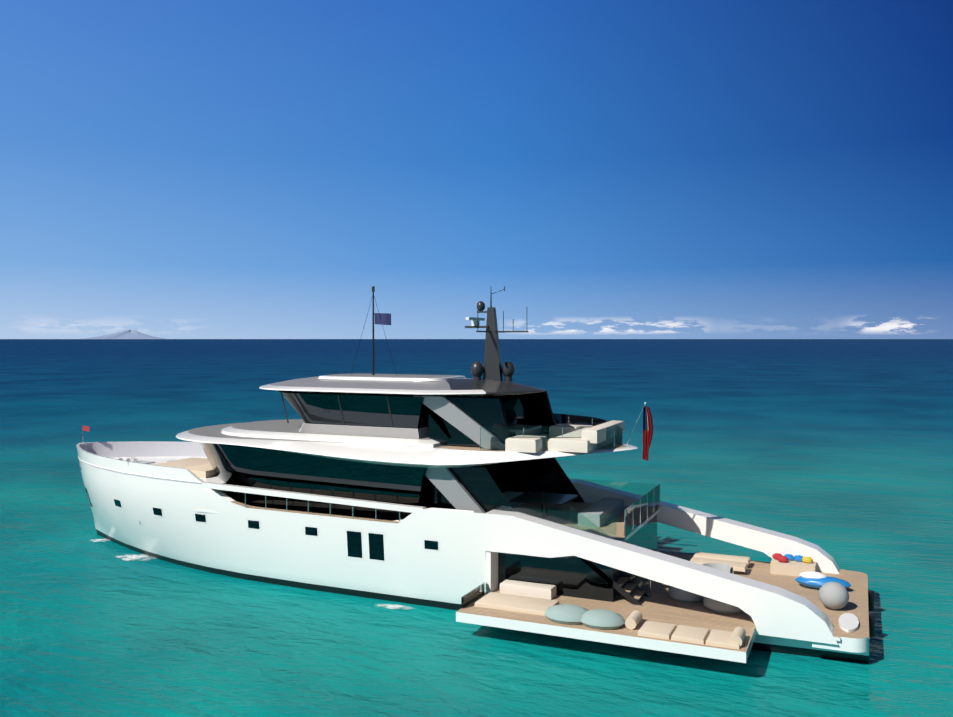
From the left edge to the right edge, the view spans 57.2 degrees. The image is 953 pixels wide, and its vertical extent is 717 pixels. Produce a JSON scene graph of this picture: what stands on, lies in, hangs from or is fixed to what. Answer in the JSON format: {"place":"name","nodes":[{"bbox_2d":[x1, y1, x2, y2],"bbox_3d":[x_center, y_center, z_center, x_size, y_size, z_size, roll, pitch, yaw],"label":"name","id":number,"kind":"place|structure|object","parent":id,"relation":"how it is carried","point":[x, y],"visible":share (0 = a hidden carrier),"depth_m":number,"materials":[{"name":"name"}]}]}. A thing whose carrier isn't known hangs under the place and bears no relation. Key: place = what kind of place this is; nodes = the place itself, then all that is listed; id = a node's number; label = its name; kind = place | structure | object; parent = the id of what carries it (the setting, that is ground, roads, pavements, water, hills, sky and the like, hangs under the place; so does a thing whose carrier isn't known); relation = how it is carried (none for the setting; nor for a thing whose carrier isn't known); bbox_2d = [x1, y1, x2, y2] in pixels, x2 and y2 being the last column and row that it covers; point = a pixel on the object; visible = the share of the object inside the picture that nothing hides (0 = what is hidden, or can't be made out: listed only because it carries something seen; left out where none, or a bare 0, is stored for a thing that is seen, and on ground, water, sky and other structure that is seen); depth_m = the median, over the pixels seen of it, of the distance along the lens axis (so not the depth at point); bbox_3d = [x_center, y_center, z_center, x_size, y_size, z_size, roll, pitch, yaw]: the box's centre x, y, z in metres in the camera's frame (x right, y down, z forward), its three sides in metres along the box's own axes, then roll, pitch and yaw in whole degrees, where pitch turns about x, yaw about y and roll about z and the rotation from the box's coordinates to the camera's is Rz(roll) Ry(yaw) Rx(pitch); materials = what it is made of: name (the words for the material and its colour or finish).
{"place":"outdoors","nodes":[
{"label":"outdoors","id":0,"kind":"place"},
{"bbox_2d":[83,330,164,338],"bbox_3d":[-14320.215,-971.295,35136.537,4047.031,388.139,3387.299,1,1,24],"label":"mountain","id":1,"kind":"structure","parent":0,"point":[129,334],"depth_m":34588.56,"materials":[{"name":"blue"}]},
{"bbox_2d":[0,339,952,716],"bbox_3d":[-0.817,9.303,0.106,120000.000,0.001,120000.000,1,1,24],"label":"water","id":2,"kind":"structure","parent":0,"point":[840,451],"depth_m":40.92,"materials":[{"name":"teal liquid"}]},
{"bbox_2d":[113,554,156,560],"bbox_3d":[-14.471,8.445,37.089,3.800,0.001,1.200,1,2,43],"label":"foam","id":3,"kind":"object","parent":2,"relation":"on","point":[133,557],"visible":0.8,"depth_m":37.06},
{"bbox_2d":[378,603,407,609],"bbox_3d":[-2.840,8.598,30.253,3.000,0.001,1.100,1,1,24],"label":"foam","id":4,"kind":"object","parent":2,"relation":"on","point":[394,606],"visible":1,"depth_m":30.27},
{"bbox_2d":[76,286,874,663],"bbox_3d":[-3.602,3.336,33.859,34.763,12.420,10.270,1,1,24],"label":"yacht","id":5,"kind":"object","parent":2,"relation":"on","point":[468,500],"visible":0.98,"depth_m":31.29,"materials":[{"name":"white"}]},
{"bbox_2d":[0,0,952,338],"label":"sky","id":6,"kind":"structure","parent":0,"point":[170,169],"materials":[{"name":"blue"}]}
]}

